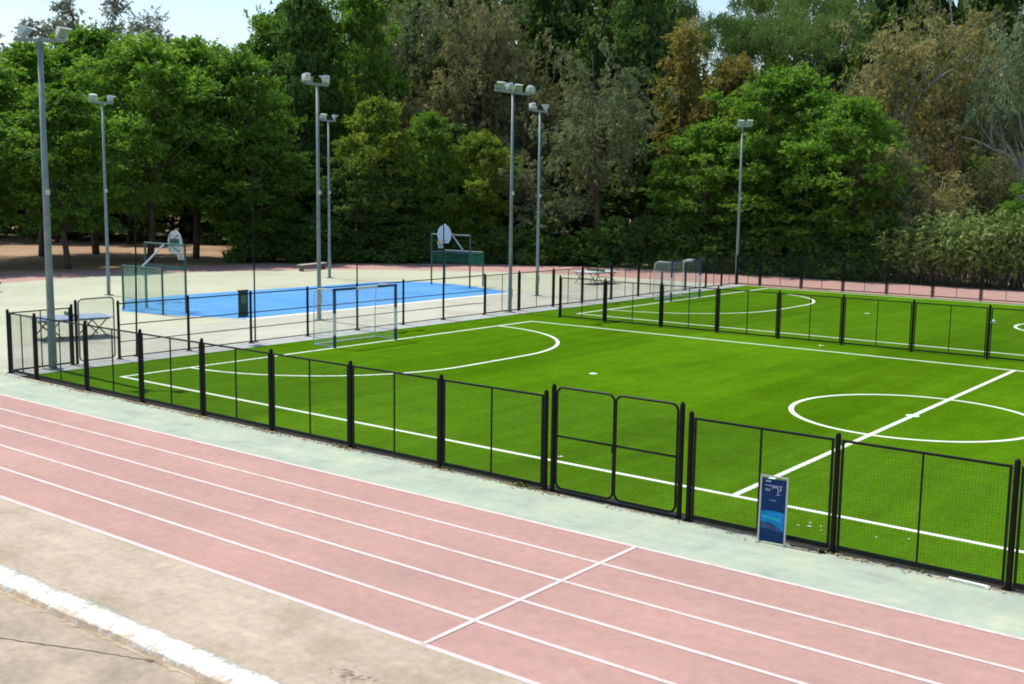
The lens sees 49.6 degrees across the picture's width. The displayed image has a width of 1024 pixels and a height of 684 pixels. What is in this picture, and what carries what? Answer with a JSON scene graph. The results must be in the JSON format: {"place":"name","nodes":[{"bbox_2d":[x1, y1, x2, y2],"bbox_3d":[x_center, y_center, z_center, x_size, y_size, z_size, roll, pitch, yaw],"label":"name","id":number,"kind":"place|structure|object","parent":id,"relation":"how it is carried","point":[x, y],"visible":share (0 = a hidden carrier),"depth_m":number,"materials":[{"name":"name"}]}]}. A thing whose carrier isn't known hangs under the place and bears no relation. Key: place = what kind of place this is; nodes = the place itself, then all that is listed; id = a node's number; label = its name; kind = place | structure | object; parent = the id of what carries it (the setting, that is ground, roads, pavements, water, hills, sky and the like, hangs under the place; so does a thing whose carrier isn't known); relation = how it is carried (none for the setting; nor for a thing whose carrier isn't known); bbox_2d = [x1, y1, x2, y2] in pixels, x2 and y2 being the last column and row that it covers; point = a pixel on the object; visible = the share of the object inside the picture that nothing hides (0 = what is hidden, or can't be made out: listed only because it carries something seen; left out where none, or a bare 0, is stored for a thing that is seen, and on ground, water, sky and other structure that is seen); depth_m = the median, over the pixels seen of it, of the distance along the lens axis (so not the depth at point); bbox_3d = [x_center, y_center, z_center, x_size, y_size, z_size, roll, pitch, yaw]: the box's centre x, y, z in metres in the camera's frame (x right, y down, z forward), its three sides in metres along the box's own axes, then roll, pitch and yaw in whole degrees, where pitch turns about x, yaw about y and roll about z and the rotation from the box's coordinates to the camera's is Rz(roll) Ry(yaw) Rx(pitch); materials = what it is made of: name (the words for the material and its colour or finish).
{"place":"outdoors","nodes":[
{"label":"outdoors","id":0,"kind":"place"},
{"bbox_2d":[0,593,200,683],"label":"stand pavement","id":1,"kind":"structure","parent":0,"point":[27,662],"depth_m":13.02,"materials":[{"name":"concrete"}]},
{"bbox_2d":[0,564,284,683],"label":"kerb","id":2,"kind":"structure","parent":1,"relation":"on","point":[204,666],"depth_m":13.56,"materials":[{"name":"paint"}]},
{"bbox_2d":[0,498,528,683],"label":"walkway","id":3,"kind":"structure","parent":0,"point":[282,639],"depth_m":14.43,"materials":[{"name":"concrete"}]},
{"bbox_2d":[0,280,712,368],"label":"court apron","id":4,"kind":"object","parent":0,"point":[243,335],"visible":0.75,"depth_m":45.81,"materials":[{"name":"concrete"}]},
{"bbox_2d":[301,72,329,319],"bbox_3d":[-8.207,-6.024,46.645,0.483,10.256,1.458,7,10,37],"label":"floodlight post","id":5,"kind":"object","parent":4,"relation":"on","point":[306,77],"visible":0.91,"depth_m":46.47,"materials":[{"name":"grey metal"}]},
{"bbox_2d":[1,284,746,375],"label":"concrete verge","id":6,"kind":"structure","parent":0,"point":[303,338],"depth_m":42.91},
{"bbox_2d":[13,24,71,370],"bbox_3d":[-13.715,-4.187,32.884,1.628,10.114,0.641,1,8,3],"label":"floodlight post","id":7,"kind":"object","parent":6,"relation":"on","point":[25,31],"visible":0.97,"depth_m":32.76,"materials":[{"name":"grey metal"}]},
{"bbox_2d":[9,304,76,369],"bbox_3d":[-14.174,-0.132,33.501,0.150,1.900,2.135,6,9,35],"label":"fence","id":8,"kind":"object","parent":6,"relation":"on","point":[70,319],"visible":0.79,"depth_m":33.64,"materials":[{"name":"black metal"}]},
{"bbox_2d":[116,254,737,358],"bbox_3d":[0.750,-2.476,52.584,0.150,1.900,43.600,7,10,37],"label":"fence","id":9,"kind":"object","parent":6,"relation":"on","point":[518,302],"visible":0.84,"depth_m":50.91,"materials":[{"name":"black metal"}]},
{"bbox_2d":[494,81,534,312],"bbox_3d":[0.077,-6.546,50.860,0.593,10.406,2.906,7,10,37],"label":"floodlight post","id":10,"kind":"object","parent":6,"relation":"on","point":[516,88],"visible":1,"depth_m":50.62,"materials":[{"name":"grey metal"}]},
{"bbox_2d":[0,0,957,97],"label":"sky","id":11,"kind":"structure","parent":0,"point":[213,19],"materials":[{"name":"white"}]},
{"bbox_2d":[0,270,1012,583],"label":"court pavement","id":12,"kind":"structure","parent":0,"point":[22,296],"depth_m":63.19,"materials":[{"name":"concrete"}]},
{"bbox_2d":[88,94,115,294],"bbox_3d":[-20.607,-7.410,56.245,0.484,10.106,1.528,7,10,37],"label":"floodlight post","id":13,"kind":"object","parent":12,"relation":"on","point":[95,97],"visible":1,"depth_m":56.19,"materials":[{"name":"grey metal"}]},
{"bbox_2d":[121,282,507,318],"bbox_3d":[-10.023,-2.385,57.905,11.000,0.001,22.300,7,10,37],"label":"blue court","id":14,"kind":"object","parent":12,"relation":"on","point":[210,306],"visible":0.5,"depth_m":56.17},
{"bbox_2d":[121,230,186,314],"bbox_3d":[-15.683,-3.210,49.956,3.092,3.590,2.337,7,10,37],"label":"basketball frame","id":15,"kind":"object","parent":14,"relation":"on","point":[174,244],"visible":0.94,"depth_m":49.51,"materials":[{"name":"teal metal"}]},
{"bbox_2d":[431,224,483,287],"bbox_3d":[-3.575,-5.129,65.346,3.092,3.648,2.337,7,10,37],"label":"basketball frame","id":16,"kind":"object","parent":14,"relation":"on","point":[448,234],"visible":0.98,"depth_m":64.99,"materials":[{"name":"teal metal"}]},
{"bbox_2d":[0,263,1023,683],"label":"running track","id":17,"kind":"structure","parent":0,"point":[502,649],"depth_m":16.24,"materials":[{"name":"rubber"}]},
{"bbox_2d":[0,394,1023,683],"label":"track markings","id":18,"kind":"object","parent":17,"relation":"on","point":[472,620],"visible":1,"depth_m":15.89,"materials":[{"name":"paint"}]},
{"bbox_2d":[737,255,1023,302],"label":"fence","id":19,"kind":"object","parent":17,"relation":"on","point":[932,286],"visible":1,"depth_m":63.95,"materials":[{"name":"black metal"}]},
{"bbox_2d":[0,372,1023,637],"bbox_3d":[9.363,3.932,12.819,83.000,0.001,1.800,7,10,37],"label":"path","id":20,"kind":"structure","parent":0,"point":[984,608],"depth_m":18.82,"materials":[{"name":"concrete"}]},
{"bbox_2d":[0,373,1023,594],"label":"path edge","id":21,"kind":"object","parent":20,"relation":"on","point":[847,556],"visible":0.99,"depth_m":19.92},
{"bbox_2d":[6,374,1020,594],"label":"fallen leaves","id":22,"kind":"object","parent":21,"relation":"on","point":[433,467],"visible":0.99,"depth_m":21.38,"materials":[{"name":"brown plant"}]},
{"bbox_2d":[550,384,684,519],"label":"double gate","id":23,"kind":"structure","parent":21,"relation":"on","point":[678,456],"depth_m":19.55,"materials":[{"name":"black metal"}]},
{"bbox_2d":[682,411,1023,591],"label":"fence","id":24,"kind":"object","parent":21,"relation":"on","point":[690,516],"visible":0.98,"depth_m":16.94,"materials":[{"name":"black metal"}]},
{"bbox_2d":[755,474,788,546],"bbox_3d":[4.142,2.664,17.600,0.480,1.090,0.160,6,7,32],"label":"banner stand","id":25,"kind":"object","parent":20,"relation":"on","point":[773,509],"visible":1,"depth_m":17.59,"materials":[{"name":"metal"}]},
{"bbox_2d":[0,213,1023,290],"bbox_3d":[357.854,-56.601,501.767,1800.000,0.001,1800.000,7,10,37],"label":"ground","id":26,"kind":"structure","parent":0,"point":[18,255],"depth_m":88.14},
{"bbox_2d":[0,79,41,223],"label":"leafy tree","id":27,"kind":"object","parent":26,"relation":"on","point":[7,150],"visible":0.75,"depth_m":72.34,"materials":[{"name":"green plant"}]},
{"bbox_2d":[0,59,87,222],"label":"leafy tree","id":28,"kind":"object","parent":26,"relation":"on","point":[10,89],"visible":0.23,"depth_m":79.05,"materials":[{"name":"green plant"}]},
{"bbox_2d":[0,38,116,256],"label":"leafy tree","id":29,"kind":"object","parent":26,"relation":"on","point":[23,54],"visible":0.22,"depth_m":84.45,"materials":[{"name":"green plant"}]},
{"bbox_2d":[40,0,94,77],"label":"distant tree","id":30,"kind":"object","parent":26,"relation":"on","point":[64,7],"visible":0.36,"depth_m":128.76,"materials":[{"name":"green plant"}]},
{"bbox_2d":[0,83,138,268],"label":"leafy tree","id":31,"kind":"object","parent":26,"relation":"on","point":[65,107],"visible":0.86,"depth_m":73.02,"materials":[{"name":"green plant"}]},
{"bbox_2d":[6,17,178,253],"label":"leafy tree","id":32,"kind":"object","parent":26,"relation":"on","point":[84,41],"visible":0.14,"depth_m":88.32,"materials":[{"name":"green plant"}]},
{"bbox_2d":[91,0,135,54],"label":"distant tree","id":33,"kind":"object","parent":26,"relation":"on","point":[114,8],"visible":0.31,"depth_m":132.81,"materials":[{"name":"green plant"}]},
{"bbox_2d":[122,5,173,89],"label":"distant tree","id":34,"kind":"object","parent":26,"relation":"on","point":[139,27],"visible":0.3,"depth_m":128.18,"materials":[{"name":"green plant"}]},
{"bbox_2d":[53,28,248,261],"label":"leafy tree","id":35,"kind":"object","parent":26,"relation":"on","point":[147,57],"visible":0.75,"depth_m":80.26,"materials":[{"name":"green plant"}]},
{"bbox_2d":[123,33,279,258],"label":"leafy tree","id":36,"kind":"object","parent":26,"relation":"on","point":[197,48],"visible":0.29,"depth_m":84.26,"materials":[{"name":"green plant"}]},
{"bbox_2d":[173,41,307,260],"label":"leafy tree","id":37,"kind":"object","parent":26,"relation":"on","point":[241,66],"visible":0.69,"depth_m":83.05,"materials":[{"name":"green plant"}]},
{"bbox_2d":[219,217,273,263],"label":"evergreen shrub","id":38,"kind":"object","parent":26,"relation":"on","point":[233,255],"visible":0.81,"depth_m":83.31,"materials":[{"name":"green plant"}]},
{"bbox_2d":[191,121,321,261],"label":"leafy tree","id":39,"kind":"object","parent":26,"relation":"on","point":[231,185],"visible":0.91,"depth_m":82.83,"materials":[{"name":"green plant"}]},
{"bbox_2d":[224,4,331,247],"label":"leafy tree","id":40,"kind":"object","parent":26,"relation":"on","point":[261,22],"visible":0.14,"depth_m":98.76,"materials":[{"name":"green plant"}]},
{"bbox_2d":[276,224,333,263],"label":"evergreen shrub","id":41,"kind":"object","parent":26,"relation":"on","point":[307,250],"visible":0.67,"depth_m":84.08,"materials":[{"name":"green plant"}]},
{"bbox_2d":[258,0,355,200],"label":"leafy tree","id":42,"kind":"object","parent":26,"relation":"on","point":[303,15],"visible":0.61,"depth_m":91.57,"materials":[{"name":"green plant"}]},
{"bbox_2d":[269,148,345,239],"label":"leafy tree","id":43,"kind":"object","parent":26,"relation":"on","point":[305,195],"visible":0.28,"depth_m":87.85,"materials":[{"name":"green plant"}]},
{"bbox_2d":[285,212,358,263],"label":"evergreen shrub","id":44,"kind":"object","parent":26,"relation":"on","point":[340,253],"visible":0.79,"depth_m":84.27,"materials":[{"name":"green plant"}]},
{"bbox_2d":[311,164,387,261],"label":"leafy tree","id":45,"kind":"object","parent":26,"relation":"on","point":[344,207],"visible":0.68,"depth_m":85.47,"materials":[{"name":"green plant"}]},
{"bbox_2d":[306,0,413,171],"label":"leafy tree","id":46,"kind":"object","parent":26,"relation":"on","point":[359,20],"visible":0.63,"depth_m":93.11,"materials":[{"name":"green plant"}]},
{"bbox_2d":[344,227,402,262],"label":"evergreen shrub","id":47,"kind":"object","parent":26,"relation":"on","point":[364,254],"visible":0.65,"depth_m":85.76,"materials":[{"name":"green plant"}]},
{"bbox_2d":[327,91,425,250],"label":"leafy tree","id":48,"kind":"object","parent":26,"relation":"on","point":[375,110],"visible":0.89,"depth_m":85.49,"materials":[{"name":"green plant"}]},
{"bbox_2d":[344,168,434,242],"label":"leafy tree","id":49,"kind":"object","parent":26,"relation":"on","point":[383,220],"visible":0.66,"depth_m":85.54,"materials":[{"name":"green plant"}]},
{"bbox_2d":[370,225,433,264],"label":"evergreen shrub","id":50,"kind":"object","parent":26,"relation":"on","point":[404,245],"visible":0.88,"depth_m":85.36,"materials":[{"name":"green plant"}]},
{"bbox_2d":[325,0,491,130],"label":"leafy tree","id":51,"kind":"object","parent":26,"relation":"on","point":[404,48],"visible":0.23,"depth_m":103.27,"materials":[{"name":"green plant"}]},
{"bbox_2d":[402,219,450,263],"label":"evergreen shrub","id":52,"kind":"object","parent":26,"relation":"on","point":[422,237],"visible":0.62,"depth_m":86.15,"materials":[{"name":"green plant"}]},
{"bbox_2d":[353,84,505,165],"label":"leafy tree","id":53,"kind":"object","parent":26,"relation":"on","point":[413,109],"visible":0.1,"depth_m":95.59,"materials":[{"name":"green plant"}]},
{"bbox_2d":[394,106,465,260],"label":"leafy tree","id":54,"kind":"object","parent":26,"relation":"on","point":[428,123],"visible":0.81,"depth_m":86.49,"materials":[{"name":"green plant"}]},
{"bbox_2d":[420,170,490,246],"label":"leafy tree","id":55,"kind":"object","parent":26,"relation":"on","point":[451,211],"visible":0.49,"depth_m":87.09,"materials":[{"name":"green plant"}]},
{"bbox_2d":[400,0,551,161],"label":"leafy tree","id":56,"kind":"object","parent":26,"relation":"on","point":[473,85],"visible":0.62,"depth_m":95.38,"materials":[{"name":"green plant"}]},
{"bbox_2d":[436,127,530,233],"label":"leafy tree","id":57,"kind":"object","parent":26,"relation":"on","point":[478,145],"visible":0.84,"depth_m":86.96,"materials":[{"name":"green plant"}]},
{"bbox_2d":[466,222,525,264],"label":"evergreen shrub","id":58,"kind":"object","parent":26,"relation":"on","point":[497,236],"visible":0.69,"depth_m":86.15,"materials":[{"name":"green plant"}]},
{"bbox_2d":[0,0,1023,253],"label":"deep wood","id":59,"kind":"object","parent":26,"relation":"on","point":[576,24],"visible":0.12,"depth_m":107.93,"materials":[{"name":"green plant"}]},
{"bbox_2d":[441,0,592,222],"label":"leafy tree","id":60,"kind":"object","parent":26,"relation":"on","point":[539,97],"visible":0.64,"depth_m":94.12,"materials":[{"name":"green plant"}]},
{"bbox_2d":[481,167,594,238],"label":"leafy tree","id":61,"kind":"object","parent":26,"relation":"on","point":[556,209],"visible":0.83,"depth_m":87.20,"materials":[{"name":"green plant"}]},
{"bbox_2d":[512,213,568,265],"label":"evergreen shrub","id":62,"kind":"object","parent":26,"relation":"on","point":[546,244],"visible":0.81,"depth_m":85.62,"materials":[{"name":"green plant"}]},
{"bbox_2d":[540,235,589,265],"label":"evergreen shrub","id":63,"kind":"object","parent":26,"relation":"on","point":[568,240],"visible":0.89,"depth_m":85.40,"materials":[{"name":"green plant"}]},
{"bbox_2d":[565,224,621,266],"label":"evergreen shrub","id":64,"kind":"object","parent":26,"relation":"on","point":[587,232],"visible":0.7,"depth_m":85.21,"materials":[{"name":"green plant"}]},
{"bbox_2d":[516,29,677,229],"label":"leafy tree","id":65,"kind":"object","parent":26,"relation":"on","point":[588,140],"visible":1,"depth_m":85.00,"materials":[{"name":"green plant"}]},
{"bbox_2d":[585,215,649,267],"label":"evergreen shrub","id":66,"kind":"object","parent":26,"relation":"on","point":[618,229],"visible":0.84,"depth_m":84.47,"materials":[{"name":"green plant"}]},
{"bbox_2d":[593,0,696,221],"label":"leafy tree","id":67,"kind":"object","parent":26,"relation":"on","point":[628,30],"visible":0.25,"depth_m":105.07,"materials":[{"name":"green plant"}]},
{"bbox_2d":[619,210,676,268],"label":"evergreen shrub","id":68,"kind":"object","parent":26,"relation":"on","point":[646,227],"visible":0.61,"depth_m":83.52,"materials":[{"name":"green plant"}]},
{"bbox_2d":[646,14,713,194],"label":"leafy tree","id":69,"kind":"object","parent":26,"relation":"on","point":[688,39],"visible":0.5,"depth_m":94.26,"materials":[{"name":"green plant"}]},
{"bbox_2d":[655,211,714,271],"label":"evergreen shrub","id":70,"kind":"object","parent":26,"relation":"on","point":[692,244],"visible":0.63,"depth_m":81.56,"materials":[{"name":"green plant"}]},
{"bbox_2d":[643,116,766,269],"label":"leafy tree","id":71,"kind":"object","parent":26,"relation":"on","point":[695,138],"visible":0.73,"depth_m":81.60,"materials":[{"name":"green plant"}]},
{"bbox_2d":[687,229,753,273],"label":"evergreen shrub","id":72,"kind":"object","parent":26,"relation":"on","point":[712,249],"visible":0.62,"depth_m":79.80,"materials":[{"name":"green plant"}]},
{"bbox_2d":[683,9,763,107],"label":"umbrella pine","id":73,"kind":"object","parent":26,"relation":"on","point":[733,33],"visible":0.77,"depth_m":122.71,"materials":[{"name":"green plant"}]},
{"bbox_2d":[684,51,785,206],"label":"leafy tree","id":74,"kind":"object","parent":26,"relation":"on","point":[729,78],"visible":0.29,"depth_m":91.22,"materials":[{"name":"green plant"}]},
{"bbox_2d":[726,225,787,275],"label":"evergreen shrub","id":75,"kind":"object","parent":26,"relation":"on","point":[757,241],"visible":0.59,"depth_m":78.27,"materials":[{"name":"green plant"}]},
{"bbox_2d":[720,0,805,37],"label":"umbrella pine","id":76,"kind":"object","parent":26,"relation":"on","point":[759,8],"visible":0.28,"depth_m":143.32,"materials":[{"name":"green plant"}]},
{"bbox_2d":[698,164,836,272],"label":"leafy tree","id":77,"kind":"object","parent":26,"relation":"on","point":[789,218],"visible":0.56,"depth_m":78.12,"materials":[{"name":"green plant"}]},
{"bbox_2d":[682,61,876,227],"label":"leafy tree","id":78,"kind":"object","parent":26,"relation":"on","point":[779,88],"visible":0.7,"depth_m":78.75,"materials":[{"name":"green plant"}]},
{"bbox_2d":[754,220,811,276],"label":"evergreen shrub","id":79,"kind":"object","parent":26,"relation":"on","point":[791,241],"visible":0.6,"depth_m":77.28,"materials":[{"name":"green plant"}]},
{"bbox_2d":[733,13,840,75],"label":"umbrella pine","id":80,"kind":"object","parent":26,"relation":"on","point":[772,41],"visible":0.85,"depth_m":119.71,"materials":[{"name":"green plant"}]},
{"bbox_2d":[762,0,859,52],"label":"umbrella pine","id":81,"kind":"object","parent":26,"relation":"on","point":[804,7],"visible":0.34,"depth_m":133.34,"materials":[{"name":"green plant"}]},
{"bbox_2d":[802,232,854,279],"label":"evergreen shrub","id":82,"kind":"object","parent":26,"relation":"on","point":[832,242],"visible":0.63,"depth_m":75.36,"materials":[{"name":"green plant"}]},
{"bbox_2d":[784,10,881,66],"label":"umbrella pine","id":83,"kind":"object","parent":26,"relation":"on","point":[829,30],"visible":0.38,"depth_m":122.08,"materials":[{"name":"green plant"}]},
{"bbox_2d":[781,94,929,250],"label":"leafy tree","id":84,"kind":"object","parent":26,"relation":"on","point":[850,117],"visible":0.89,"depth_m":74.76,"materials":[{"name":"green plant"}]},
{"bbox_2d":[829,234,890,281],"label":"evergreen shrub","id":85,"kind":"object","parent":26,"relation":"on","point":[853,245],"visible":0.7,"depth_m":73.85,"materials":[{"name":"green plant"}]},
{"bbox_2d":[851,210,910,282],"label":"evergreen shrub","id":86,"kind":"object","parent":26,"relation":"on","point":[882,223],"visible":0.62,"depth_m":73.24,"materials":[{"name":"green plant"}]},
{"bbox_2d":[850,115,933,227],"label":"leafy tree","id":87,"kind":"object","parent":26,"relation":"on","point":[910,144],"visible":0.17,"depth_m":79.86,"materials":[{"name":"green plant"}]},
{"bbox_2d":[870,215,935,283],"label":"giant cane","id":88,"kind":"object","parent":26,"relation":"on","point":[882,244],"visible":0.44,"depth_m":72.40,"materials":[{"name":"green plant"}]},
{"bbox_2d":[816,3,1002,201],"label":"gum tree","id":89,"kind":"object","parent":26,"relation":"on","point":[894,94],"visible":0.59,"depth_m":82.97,"materials":[{"name":"green plant"}]},
{"bbox_2d":[845,146,977,276],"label":"gum tree","id":90,"kind":"object","parent":26,"relation":"on","point":[929,200],"visible":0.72,"depth_m":73.90,"materials":[{"name":"green plant"}]},
{"bbox_2d":[885,209,967,285],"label":"giant cane","id":91,"kind":"object","parent":26,"relation":"on","point":[926,258],"visible":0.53,"depth_m":71.04,"materials":[{"name":"green plant"}]},
{"bbox_2d":[877,0,1023,227],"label":"gum tree","id":92,"kind":"object","parent":26,"relation":"on","point":[953,105],"visible":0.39,"depth_m":87.97,"materials":[{"name":"green plant"}]},
{"bbox_2d":[924,205,1009,287],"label":"giant cane","id":93,"kind":"object","parent":26,"relation":"on","point":[965,252],"visible":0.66,"depth_m":69.50,"materials":[{"name":"green plant"}]},
{"bbox_2d":[941,135,1022,272],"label":"leafy tree","id":94,"kind":"object","parent":26,"relation":"on","point":[983,200],"visible":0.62,"depth_m":76.40,"materials":[{"name":"green plant"}]},
{"bbox_2d":[943,3,1023,275],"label":"gum tree","id":95,"kind":"object","parent":26,"relation":"on","point":[999,116],"visible":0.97,"depth_m":79.54,"materials":[{"name":"green plant"}]},
{"bbox_2d":[959,206,1023,289],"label":"giant cane","id":96,"kind":"object","parent":26,"relation":"on","point":[1011,235],"visible":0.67,"depth_m":68.28,"materials":[{"name":"green plant"}]},
{"bbox_2d":[981,208,1023,290],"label":"giant cane","id":97,"kind":"object","parent":26,"relation":"on","point":[1017,253],"visible":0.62,"depth_m":67.73,"materials":[{"name":"green plant"}]},
{"bbox_2d":[20,376,1023,592],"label":"soil strip","id":98,"kind":"object","parent":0,"point":[432,464],"visible":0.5,"depth_m":22.48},
{"bbox_2d":[6,309,549,490],"bbox_3d":[-7.089,0.897,26.570,19.840,1.900,0.150,7,10,38],"label":"fence","id":99,"kind":"object","parent":98,"relation":"on","point":[441,384],"visible":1,"depth_m":24.94,"materials":[{"name":"black metal"}]},
{"bbox_2d":[39,286,1023,583],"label":"artificial turf","id":100,"kind":"structure","parent":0,"point":[749,380],"depth_m":30.40,"materials":[{"name":"plastic"}]},
{"bbox_2d":[313,284,396,347],"bbox_3d":[-5.679,-1.020,40.289,1.140,2.080,3.140,7,10,37],"label":"football goal","id":101,"kind":"object","parent":100,"relation":"on","point":[334,341],"visible":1,"depth_m":40.27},
{"bbox_2d":[120,321,1023,552],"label":"pitch markings","id":102,"kind":"object","parent":100,"relation":"on","point":[792,411],"visible":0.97,"depth_m":27.05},
{"bbox_2d":[558,275,1023,360],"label":"fence","id":103,"kind":"object","parent":100,"relation":"on","point":[987,332],"visible":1,"depth_m":42.78,"materials":[{"name":"black metal"}]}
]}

